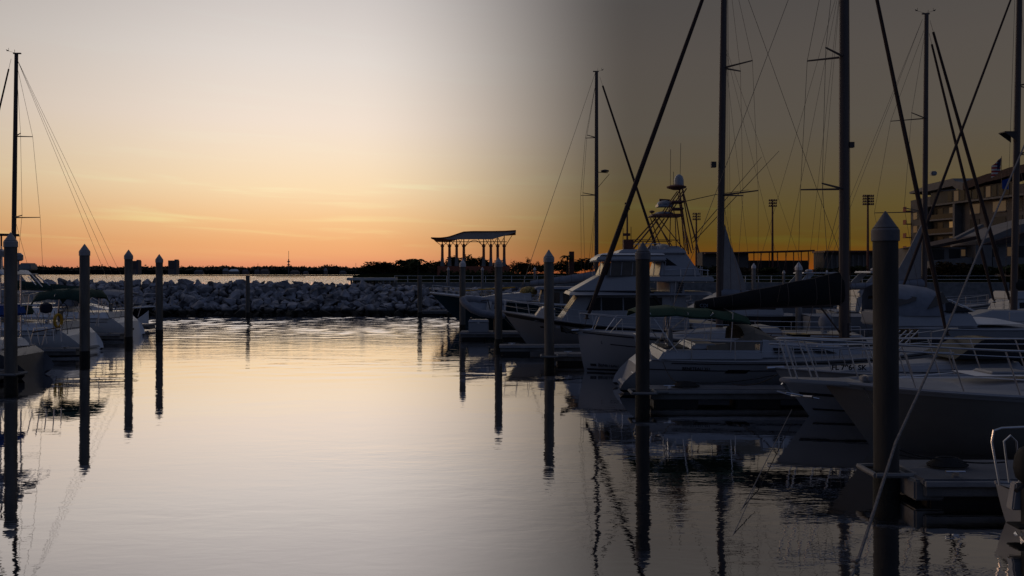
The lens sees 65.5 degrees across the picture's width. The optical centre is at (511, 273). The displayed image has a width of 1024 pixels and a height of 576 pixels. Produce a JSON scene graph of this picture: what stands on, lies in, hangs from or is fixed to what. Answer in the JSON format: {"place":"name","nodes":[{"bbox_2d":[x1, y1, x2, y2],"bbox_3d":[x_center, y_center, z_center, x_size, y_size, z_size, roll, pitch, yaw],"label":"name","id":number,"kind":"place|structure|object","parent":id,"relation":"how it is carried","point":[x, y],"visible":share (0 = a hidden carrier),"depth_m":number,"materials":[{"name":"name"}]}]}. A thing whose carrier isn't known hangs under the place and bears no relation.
{"place":"outdoors","nodes":[
{"label":"outdoors","id":0,"kind":"place"},
{"bbox_2d":[133,260,141,274],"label":"apartment tower","id":1,"kind":"structure","parent":0,"point":[137,267],"depth_m":2429.00,"materials":[{"name":"grey concrete"}]},
{"bbox_2d":[168,259,178,274],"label":"apartment tower","id":2,"kind":"structure","parent":0,"point":[173,267],"depth_m":2429.00,"materials":[{"name":"grey concrete"}]},
{"bbox_2d":[171,275,352,275],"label":"sand spit","id":3,"kind":"structure","parent":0,"point":[262,275],"depth_m":1158.65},
{"bbox_2d":[0,275,1023,575],"bbox_3d":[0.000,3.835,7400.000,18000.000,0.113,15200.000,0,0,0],"label":"water","id":4,"kind":"structure","parent":0,"point":[274,445],"depth_m":15.38,"materials":[{"name":"grey liquid"}]},
{"bbox_2d":[3,232,17,386],"bbox_3d":[-17.040,3.219,27.071,0.445,9.223,0.445,0,0,-20],"label":"mooring pile","id":5,"kind":"object","parent":4,"relation":"in","point":[10,243],"visible":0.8,"depth_m":26.91,"materials":[{"name":"wood"}]},
{"bbox_2d":[0,369,27,378],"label":"floating dock","id":6,"kind":"object","parent":4,"relation":"on","point":[2,374],"visible":0.61,"depth_m":27.07,"materials":[{"name":"concrete"}]},
{"bbox_2d":[1,289,31,303],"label":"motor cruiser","id":7,"kind":"object","parent":4,"relation":"on","point":[26,296],"visible":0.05,"depth_m":61.03,"materials":[{"name":"white plastic"}]},
{"bbox_2d":[1,273,51,302],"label":"motor cruiser","id":8,"kind":"object","parent":4,"relation":"on","point":[32,295],"visible":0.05,"depth_m":66.89,"materials":[{"name":"white plastic"}]},
{"bbox_2d":[0,233,61,378],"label":"sailboat","id":9,"kind":"object","parent":4,"relation":"on","point":[33,359],"visible":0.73,"depth_m":29.76,"materials":[{"name":"plastic"}]},
{"bbox_2d":[1,288,109,351],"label":"sailboat","id":10,"kind":"object","parent":4,"relation":"on","point":[70,332],"visible":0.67,"depth_m":37.40,"materials":[{"name":"white plastic"}]},
{"bbox_2d":[38,346,78,354],"bbox_3d":[-28.738,3.700,36.023,18.524,0.859,0.955,0,0,0],"label":"floating dock","id":11,"kind":"object","parent":4,"relation":"on","point":[64,350],"visible":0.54,"depth_m":35.64,"materials":[{"name":"concrete"}]},
{"bbox_2d":[0,48,144,336],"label":"sailboat","id":12,"kind":"object","parent":4,"relation":"on","point":[111,320],"visible":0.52,"depth_m":47.70,"materials":[{"name":"white plastic"}]},
{"bbox_2d":[79,244,89,360],"bbox_3d":[-18.800,3.267,35.036,0.456,9.125,0.456,0,0,-11],"label":"mooring pile","id":13,"kind":"object","parent":4,"relation":"in","point":[84,302],"visible":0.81,"depth_m":34.88,"materials":[{"name":"wood"}]},
{"bbox_2d":[18,290,155,323],"bbox_3d":[-30.137,2.646,55.200,11.254,3.268,3.520,0,0,0],"label":"motorboat","id":14,"kind":"object","parent":4,"relation":"on","point":[143,316],"visible":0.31,"depth_m":54.86,"materials":[{"name":"white plastic"}]},
{"bbox_2d":[97,332,123,338],"bbox_3d":[-31.924,3.700,44.822,20.151,0.859,0.955,0,0,0],"label":"floating dock","id":15,"kind":"object","parent":4,"relation":"on","point":[110,335],"visible":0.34,"depth_m":44.44,"materials":[{"name":"concrete"}]},
{"bbox_2d":[124,250,132,344],"bbox_3d":[-20.668,3.277,42.922,0.456,9.107,0.456,0,0,-27],"label":"mooring pile","id":16,"kind":"object","parent":4,"relation":"in","point":[128,297],"visible":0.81,"depth_m":42.76,"materials":[{"name":"wood"}]},
{"bbox_2d":[141,323,155,328],"bbox_3d":[-34.908,3.700,52.773,22.184,0.859,1.055,0,0,0],"label":"floating dock","id":17,"kind":"object","parent":4,"relation":"on","point":[148,326],"visible":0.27,"depth_m":52.49,"materials":[{"name":"concrete"}]},
{"bbox_2d":[155,254,162,336],"bbox_3d":[-21.317,3.335,48.125,0.456,8.991,0.456,0,0,-11],"label":"mooring pile","id":18,"kind":"object","parent":4,"relation":"in","point":[159,295],"visible":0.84,"depth_m":47.94,"materials":[{"name":"wood"}]},
{"bbox_2d":[3,264,435,274],"bbox_3d":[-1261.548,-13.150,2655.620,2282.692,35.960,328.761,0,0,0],"label":"woods","id":19,"kind":"object","parent":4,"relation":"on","point":[188,270],"visible":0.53,"depth_m":2500.75,"materials":[{"name":"green plant"}]},
{"bbox_2d":[229,269,239,274],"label":"waterfront house","id":20,"kind":"structure","parent":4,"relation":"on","point":[234,271],"depth_m":2390.00,"materials":[{"name":"white"}]},
{"bbox_2d":[246,275,249,316],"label":"mooring pile","id":21,"kind":"object","parent":4,"relation":"in","point":[247,295],"visible":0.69,"depth_m":69.36,"materials":[{"name":"concrete"}]},
{"bbox_2d":[1,277,656,315],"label":"breakwater","id":22,"kind":"object","parent":4,"relation":"in","point":[184,297],"visible":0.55,"depth_m":74.72,"materials":[{"name":"stone"}]},
{"bbox_2d":[347,278,397,287],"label":"pier head","id":23,"kind":"object","parent":4,"relation":"on","point":[376,279],"visible":0.4,"depth_m":92.10},
{"bbox_2d":[417,276,421,316],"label":"mooring pile","id":24,"kind":"object","parent":4,"relation":"in","point":[419,289],"visible":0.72,"depth_m":69.62,"materials":[{"name":"wood"}]},
{"bbox_2d":[422,309,452,316],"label":"floating dock","id":25,"kind":"object","parent":4,"relation":"on","point":[430,313],"visible":0.3,"depth_m":70.44,"materials":[{"name":"concrete"}]},
{"bbox_2d":[447,267,449,316],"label":"mooring pile","id":26,"kind":"object","parent":4,"relation":"in","point":[448,283],"visible":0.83,"depth_m":69.92,"materials":[{"name":"wood"}]},
{"bbox_2d":[459,259,465,330],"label":"mooring pile","id":27,"kind":"object","parent":4,"relation":"in","point":[462,266],"visible":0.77,"depth_m":52.78,"materials":[{"name":"wood"}]},
{"bbox_2d":[481,267,483,296],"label":"mooring pile","id":28,"kind":"object","parent":4,"relation":"in","point":[482,277],"visible":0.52,"depth_m":69.93,"materials":[{"name":"wood"}]},
{"bbox_2d":[460,330,522,339],"bbox_3d":[4.000,3.700,46.373,14.000,0.859,1.655,0,0,0],"label":"floating dock","id":29,"kind":"object","parent":4,"relation":"on","point":[506,335],"visible":0.27,"depth_m":45.64,"materials":[{"name":"concrete"}]},
{"bbox_2d":[468,319,488,331],"bbox_3d":[-1.923,3.020,45.942,1.190,0.720,0.753,0,0,0],"label":"dock box","id":30,"kind":"object","parent":29,"relation":"on","point":[478,325],"visible":1,"depth_m":45.60,"materials":[{"name":"white plastic"}]},
{"bbox_3d":[-1.047,2.991,46.500,0.100,0.808,1.152,0,0,0],"label":"boat chock","id":31,"kind":"object","parent":29,"relation":"on","visible":0},
{"bbox_2d":[459,296,506,318],"bbox_3d":[-1.714,1.845,46.453,2.756,0.830,1.820,6,30,0],"label":"inflatable dinghy","id":32,"kind":"object","parent":31,"relation":"on","point":[481,306],"visible":0.79,"depth_m":46.32,"materials":[{"name":"grey rubber"}]},
{"bbox_2d":[494,257,502,346],"bbox_3d":[-0.700,3.499,41.432,0.445,8.663,0.445,0,0,-9],"label":"mooring pile","id":33,"kind":"object","parent":4,"relation":"in","point":[498,264],"visible":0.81,"depth_m":41.27,"materials":[{"name":"concrete"}]},
{"bbox_2d":[430,285,573,327],"bbox_3d":[1.979,2.575,56.000,15.530,3.510,4.339,0,0,0],"label":"motor yacht","id":34,"kind":"object","parent":4,"relation":"on","point":[448,302],"visible":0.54,"depth_m":54.88,"materials":[{"name":"white plastic"}]},
{"bbox_2d":[554,292,559,302],"bbox_3d":[3.051,1.680,54.340,0.420,0.750,0.080,0,0,0],"label":"window","id":35,"kind":"structure","parent":34,"relation":"in","point":[556,294],"depth_m":54.30,"materials":[{"name":"black glass"}]},
{"bbox_2d":[563,293,569,302],"bbox_3d":[3.714,1.680,54.340,0.420,0.750,0.080,0,0,0],"label":"window","id":36,"kind":"structure","parent":34,"relation":"in","point":[566,297],"depth_m":54.30,"materials":[{"name":"black glass"}]},
{"bbox_2d":[499,343,580,354],"bbox_3d":[7.150,3.700,37.697,15.500,0.859,0.905,0,0,0],"label":"floating dock","id":37,"kind":"object","parent":4,"relation":"on","point":[515,349],"visible":0.25,"depth_m":37.34,"materials":[{"name":"concrete"}]},
{"bbox_2d":[543,250,554,366],"bbox_3d":[1.543,3.426,32.860,0.456,8.807,0.456,0,0,-35],"label":"mooring pile","id":38,"kind":"object","parent":4,"relation":"in","point":[548,259],"visible":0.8,"depth_m":32.70,"materials":[{"name":"concrete"}]},
{"bbox_2d":[540,351,582,364],"bbox_3d":[8.030,3.700,33.387,13.740,0.859,1.826,0,0,0],"label":"floating dock","id":39,"kind":"object","parent":4,"relation":"on","point":[568,358],"visible":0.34,"depth_m":33.34,"materials":[{"name":"concrete"}]},
{"bbox_2d":[521,68,656,297],"bbox_3d":[6.505,-5.835,62.000,13.019,20.329,3.979,0,0,0],"label":"sailboat","id":40,"kind":"object","parent":4,"relation":"on","point":[576,278],"visible":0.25,"depth_m":61.90,"materials":[{"name":"white plastic"}]},
{"bbox_2d":[502,145,778,343],"bbox_3d":[6.299,-1.185,41.000,13.642,11.029,4.790,0,0,0],"label":"motor yacht","id":41,"kind":"object","parent":4,"relation":"on","point":[617,290],"visible":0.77,"depth_m":39.47,"materials":[{"name":"white plastic"}]},
{"bbox_2d":[635,242,650,407],"bbox_3d":[3.757,3.464,22.907,0.445,8.732,0.445,0,0,-20],"label":"mooring pile","id":42,"kind":"object","parent":4,"relation":"in","point":[642,256],"visible":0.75,"depth_m":22.74,"materials":[{"name":"concrete"}]},
{"bbox_2d":[628,385,796,403],"bbox_3d":[9.136,3.700,23.311,11.529,0.859,1.579,0,0,0],"label":"floating dock","id":43,"kind":"object","parent":4,"relation":"on","point":[735,394],"visible":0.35,"depth_m":23.19,"materials":[{"name":"concrete"}]},
{"bbox_2d":[671,381,699,387],"bbox_3d":[5.131,3.275,23.556,0.863,0.172,0.525,0,0,0],"label":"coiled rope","id":44,"kind":"object","parent":43,"relation":"on","point":[686,384],"visible":0.97,"depth_m":23.39,"materials":[{"name":"black fabric"}]},
{"bbox_2d":[560,0,872,371],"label":"sailboat","id":45,"kind":"object","parent":4,"relation":"on","point":[612,350],"visible":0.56,"depth_m":31.21,"materials":[{"name":"white plastic"}]},
{"bbox_2d":[687,292,805,329],"bbox_3d":[12.811,2.705,50.500,10.518,3.150,3.680,0,0,0],"label":"motor cruiser","id":46,"kind":"object","parent":4,"relation":"on","point":[754,316],"visible":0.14,"depth_m":48.96,"materials":[{"name":"white plastic"}]},
{"bbox_2d":[751,263,755,288],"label":"mooring pile","id":47,"kind":"object","parent":4,"relation":"in","point":[753,266],"visible":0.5,"depth_m":59.90,"materials":[{"name":"wood"}]},
{"bbox_2d":[741,409,791,509],"bbox_3d":[5.136,3.768,16.032,0.106,0.258,11.534,0,0,24],"label":"mooring line","id":48,"kind":"object","parent":4,"relation":"on","point":[765,461],"visible":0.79,"depth_m":15.47,"materials":[{"name":"fabric"}]},
{"bbox_2d":[613,0,957,392],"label":"sailboat","id":49,"kind":"object","parent":4,"relation":"on","point":[750,353],"visible":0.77,"depth_m":26.04,"materials":[{"name":"white plastic"}]},
{"bbox_2d":[725,370,749,373],"bbox_3d":[6.944,3.036,24.571,0.772,0.110,0.100,0,0,4],"label":"hull window","id":50,"kind":"structure","parent":49,"relation":"in","point":[729,371],"depth_m":24.54,"materials":[{"name":"black glass"}]},
{"bbox_2d":[795,263,802,329],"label":"mooring pile","id":51,"kind":"object","parent":4,"relation":"in","point":[798,277],"visible":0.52,"depth_m":47.86,"materials":[{"name":"concrete"}]},
{"bbox_2d":[782,269,836,312],"bbox_3d":[26.086,1.975,64.000,11.018,4.610,3.880,0,0,0],"label":"motor cruiser","id":52,"kind":"object","parent":4,"relation":"on","point":[810,273],"visible":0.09,"depth_m":62.32,"materials":[{"name":"white plastic"}]},
{"bbox_2d":[871,211,899,497],"bbox_3d":[6.473,3.378,13.769,0.456,8.904,0.456,0,0,-26],"label":"mooring pile","id":53,"kind":"object","parent":4,"relation":"in","point":[885,234],"visible":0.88,"depth_m":13.60,"materials":[{"name":"concrete"}]},
{"bbox_2d":[850,145,1023,575],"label":"mooring line","id":54,"kind":"object","parent":53,"relation":"attached to","point":[896,441],"visible":1,"depth_m":9.46,"materials":[{"name":"fabric"}]},
{"bbox_2d":[766,330,1023,416],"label":"motorboat","id":55,"kind":"object","parent":4,"relation":"on","point":[826,404],"visible":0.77,"depth_m":20.97,"materials":[{"name":"white plastic"}]},
{"bbox_2d":[775,337,1023,457],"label":"motorboat","id":56,"kind":"object","parent":4,"relation":"on","point":[967,412],"visible":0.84,"depth_m":16.71,"materials":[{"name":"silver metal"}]},
{"bbox_2d":[792,8,1009,336],"bbox_3d":[23.954,-5.837,48.000,13.019,20.334,4.079,0,0,0],"label":"sailboat","id":57,"kind":"object","parent":4,"relation":"on","point":[914,278],"visible":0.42,"depth_m":47.93,"materials":[{"name":"white plastic"}]},
{"bbox_2d":[816,268,990,312],"bbox_3d":[26.383,1.950,53.000,11.018,4.660,3.980,0,0,0],"label":"motor cruiser","id":58,"kind":"object","parent":4,"relation":"on","point":[860,276],"visible":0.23,"depth_m":52.42,"materials":[{"name":"white plastic"}]},
{"bbox_2d":[856,460,1017,503],"bbox_3d":[10.495,3.700,13.723,8.809,0.859,1.455,0,0,0],"label":"floating dock","id":59,"kind":"object","parent":4,"relation":"on","point":[971,483],"visible":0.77,"depth_m":13.19,"materials":[{"name":"concrete"}]},
{"bbox_2d":[926,456,968,467],"bbox_3d":[7.583,3.275,13.855,0.746,0.172,0.456,0,0,0],"label":"coiled rope","id":60,"kind":"object","parent":59,"relation":"on","point":[948,462],"visible":0.98,"depth_m":13.72,"materials":[{"name":"black fabric"}]},
{"bbox_2d":[899,449,1004,463],"bbox_3d":[7.590,3.163,13.796,1.793,0.247,0.036,0,0,6],"label":"mooring line","id":61,"kind":"object","parent":59,"relation":"on","point":[962,461],"visible":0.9,"depth_m":13.76,"materials":[{"name":"fabric"}]},
{"bbox_2d":[861,284,1023,361],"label":"motor cruiser","id":62,"kind":"object","parent":4,"relation":"on","point":[918,307],"visible":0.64,"depth_m":34.12,"materials":[{"name":"white plastic"}]},
{"bbox_2d":[903,0,1023,322],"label":"sailboat","id":63,"kind":"object","parent":4,"relation":"on","point":[1016,314],"visible":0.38,"depth_m":40.91,"materials":[{"name":"white plastic"}]},
{"bbox_2d":[991,156,1001,187],"bbox_3d":[24.357,-5.088,40.001,0.501,1.600,0.118,0,0,0],"label":"flag","id":64,"kind":"object","parent":63,"relation":"attached to","point":[996,168],"visible":1,"depth_m":39.99,"materials":[{"name":"fabric"}]},
{"bbox_2d":[988,291,1023,308],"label":"motor cruiser","id":65,"kind":"object","parent":4,"relation":"on","point":[998,297],"visible":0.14,"depth_m":54.88,"materials":[{"name":"white plastic"}]},
{"bbox_2d":[990,426,1023,536],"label":"dinghy","id":66,"kind":"object","parent":4,"relation":"on","point":[1011,495],"visible":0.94,"depth_m":11.78,"materials":[{"name":"plastic"}]},
{"bbox_2d":[0,0,1023,272],"label":"sky","id":67,"kind":"structure","parent":0,"point":[196,133],"materials":[{"name":"orange"}]},
{"bbox_2d":[353,273,1010,290],"bbox_3d":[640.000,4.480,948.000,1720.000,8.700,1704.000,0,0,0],"label":"ground","id":68,"kind":"structure","parent":0,"point":[541,276],"depth_m":118.71,"materials":[{"name":"black"}]},
{"bbox_2d":[356,266,378,273],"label":"tree","id":69,"kind":"object","parent":68,"relation":"on","point":[360,269],"visible":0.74,"depth_m":230.15,"materials":[{"name":"green plant"}]},
{"bbox_2d":[362,261,399,274],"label":"tree","id":70,"kind":"object","parent":68,"relation":"on","point":[384,266],"visible":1,"depth_m":182.86,"materials":[{"name":"green plant"}]},
{"bbox_2d":[393,265,410,274],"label":"tree","id":71,"kind":"object","parent":68,"relation":"on","point":[403,269],"visible":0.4,"depth_m":202.91,"materials":[{"name":"green plant"}]},
{"bbox_2d":[395,259,416,273],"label":"tree","id":72,"kind":"object","parent":68,"relation":"on","point":[400,262],"visible":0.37,"depth_m":220.72,"materials":[{"name":"green plant"}]},
{"bbox_2d":[408,259,426,274],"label":"palm tree","id":73,"kind":"object","parent":68,"relation":"on","point":[419,261],"visible":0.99,"depth_m":179.81,"materials":[{"name":"green plant"}]},
{"bbox_2d":[406,261,436,274],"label":"tree","id":74,"kind":"object","parent":68,"relation":"on","point":[414,267],"visible":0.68,"depth_m":207.78,"materials":[{"name":"green plant"}]},
{"bbox_2d":[425,260,452,274],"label":"tree","id":75,"kind":"object","parent":68,"relation":"on","point":[433,269],"visible":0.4,"depth_m":194.71,"materials":[{"name":"green plant"}]},
{"bbox_2d":[458,254,481,265],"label":"tree","id":76,"kind":"object","parent":68,"relation":"on","point":[471,261],"visible":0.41,"depth_m":218.98,"materials":[{"name":"green plant"}]},
{"bbox_2d":[431,230,515,275],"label":"pavilion","id":77,"kind":"structure","parent":68,"relation":"on","point":[483,235],"depth_m":127.50,"materials":[{"name":"wood"}]},
{"bbox_2d":[439,267,520,277],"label":"hedge","id":78,"kind":"object","parent":68,"relation":"on","point":[477,274],"visible":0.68,"depth_m":118.43,"materials":[{"name":"green plant"}]},
{"bbox_2d":[516,262,534,274],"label":"tree","id":79,"kind":"object","parent":68,"relation":"on","point":[521,266],"visible":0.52,"depth_m":216.48,"materials":[{"name":"green plant"}]},
{"bbox_2d":[531,264,557,273],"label":"tree","id":80,"kind":"object","parent":68,"relation":"on","point":[541,268],"visible":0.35,"depth_m":204.32,"materials":[{"name":"green plant"}]},
{"bbox_2d":[561,255,573,274],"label":"palm tree","id":81,"kind":"object","parent":68,"relation":"on","point":[566,257],"visible":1,"depth_m":174.81,"materials":[{"name":"green plant"}]},
{"bbox_2d":[554,259,581,274],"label":"tree","id":82,"kind":"object","parent":68,"relation":"on","point":[559,265],"visible":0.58,"depth_m":191.19,"materials":[{"name":"green plant"}]},
{"bbox_2d":[569,251,573,274],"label":"chimney stack","id":83,"kind":"object","parent":68,"relation":"on","point":[571,265],"visible":0.64,"depth_m":175.45,"materials":[{"name":"brown brick"}]},
{"bbox_2d":[575,258,598,271],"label":"tree","id":84,"kind":"object","parent":68,"relation":"on","point":[585,266],"visible":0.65,"depth_m":226.36,"materials":[{"name":"green plant"}]},
{"bbox_2d":[352,282,1008,305],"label":"seawall","id":85,"kind":"object","parent":68,"relation":"on","point":[979,289],"visible":0.21,"depth_m":94.40,"materials":[{"name":"concrete"}]},
{"bbox_2d":[394,276,997,281],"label":"promenade railing","id":86,"kind":"object","parent":85,"relation":"on","point":[511,279],"visible":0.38,"depth_m":94.97,"materials":[{"name":"grey metal"}]},
{"bbox_2d":[692,213,700,265],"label":"floodlight mast","id":87,"kind":"object","parent":68,"relation":"on","point":[696,214],"visible":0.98,"depth_m":329.63,"materials":[{"name":"grey metal"}]},
{"bbox_2d":[696,265,716,275],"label":"tree","id":88,"kind":"object","parent":68,"relation":"on","point":[712,269],"visible":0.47,"depth_m":149.45,"materials":[{"name":"green plant"}]},
{"bbox_2d":[739,267,756,274],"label":"tree","id":89,"kind":"object","parent":68,"relation":"on","point":[746,271],"visible":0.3,"depth_m":162.50,"materials":[{"name":"green plant"}]},
{"bbox_2d":[697,250,814,273],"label":"grandstand","id":90,"kind":"object","parent":68,"relation":"on","point":[707,259],"visible":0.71,"depth_m":300.50,"materials":[{"name":"metal"}]},
{"bbox_2d":[768,199,776,273],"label":"floodlight mast","id":91,"kind":"object","parent":68,"relation":"on","point":[772,242],"visible":0.91,"depth_m":299.68,"materials":[{"name":"grey metal"}]},
{"bbox_2d":[812,267,833,275],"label":"tree","id":92,"kind":"object","parent":68,"relation":"on","point":[823,269],"visible":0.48,"depth_m":158.66,"materials":[{"name":"green plant"}]},
{"bbox_2d":[812,251,872,273],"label":"press building","id":93,"kind":"structure","parent":68,"relation":"on","point":[858,258],"depth_m":301.00,"materials":[{"name":"paint"}]},
{"bbox_2d":[834,265,868,275],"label":"tree","id":94,"kind":"object","parent":68,"relation":"on","point":[857,268],"visible":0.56,"depth_m":167.47,"materials":[{"name":"green plant"}]},
{"bbox_2d":[862,195,873,273],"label":"floodlight mast","id":95,"kind":"object","parent":68,"relation":"on","point":[868,199],"visible":0.98,"depth_m":279.66,"materials":[{"name":"grey metal"}]},
{"bbox_2d":[927,268,947,278],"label":"tree","id":96,"kind":"object","parent":68,"relation":"on","point":[939,276],"visible":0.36,"depth_m":106.33,"materials":[{"name":"green plant"}]},
{"bbox_2d":[899,224,991,270],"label":"townhouse","id":97,"kind":"structure","parent":68,"relation":"on","point":[954,255],"depth_m":117.04,"materials":[{"name":"paint"}]},
{"bbox_2d":[932,250,943,259],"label":"window","id":98,"kind":"structure","parent":97,"relation":"in","point":[937,254],"depth_m":117.92,"materials":[{"name":"black glass"}]},
{"bbox_2d":[949,249,959,258],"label":"window","id":99,"kind":"structure","parent":97,"relation":"in","point":[953,253],"depth_m":117.92,"materials":[{"name":"black glass"}]},
{"bbox_2d":[935,261,970,280],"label":"tree","id":100,"kind":"object","parent":68,"relation":"on","point":[948,269],"visible":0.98,"depth_m":103.58,"materials":[{"name":"green plant"}]},
{"bbox_2d":[903,164,1023,276],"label":"apartment building","id":101,"kind":"structure","parent":68,"relation":"on","point":[951,216],"depth_m":164.02,"materials":[{"name":"paint"}]},
{"bbox_2d":[969,204,979,214],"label":"window","id":102,"kind":"structure","parent":101,"relation":"in","point":[976,207],"depth_m":160.31,"materials":[{"name":"beige glass"}]},
{"bbox_2d":[992,201,1005,212],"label":"window","id":103,"kind":"structure","parent":101,"relation":"in","point":[1002,208],"depth_m":154.13,"materials":[{"name":"beige glass"}]},
{"bbox_2d":[993,216,1005,224],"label":"window","id":104,"kind":"structure","parent":101,"relation":"in","point":[997,220],"depth_m":154.39,"materials":[{"name":"glass"}]},
{"bbox_2d":[968,264,998,278],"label":"tree","id":105,"kind":"object","parent":68,"relation":"on","point":[976,269],"visible":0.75,"depth_m":104.55,"materials":[{"name":"green plant"}]},
{"bbox_2d":[950,219,1023,269],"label":"townhouse","id":106,"kind":"structure","parent":68,"relation":"on","point":[1002,232],"depth_m":118.00,"materials":[{"name":"paint"}]},
{"bbox_2d":[1018,246,1023,256],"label":"window","id":107,"kind":"structure","parent":106,"relation":"in","point":[1021,248],"depth_m":117.92,"materials":[{"name":"black glass"}]},
{"bbox_2d":[994,265,1023,279],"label":"tree","id":108,"kind":"object","parent":68,"relation":"on","point":[1007,271],"visible":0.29,"depth_m":104.64,"materials":[{"name":"green plant"}]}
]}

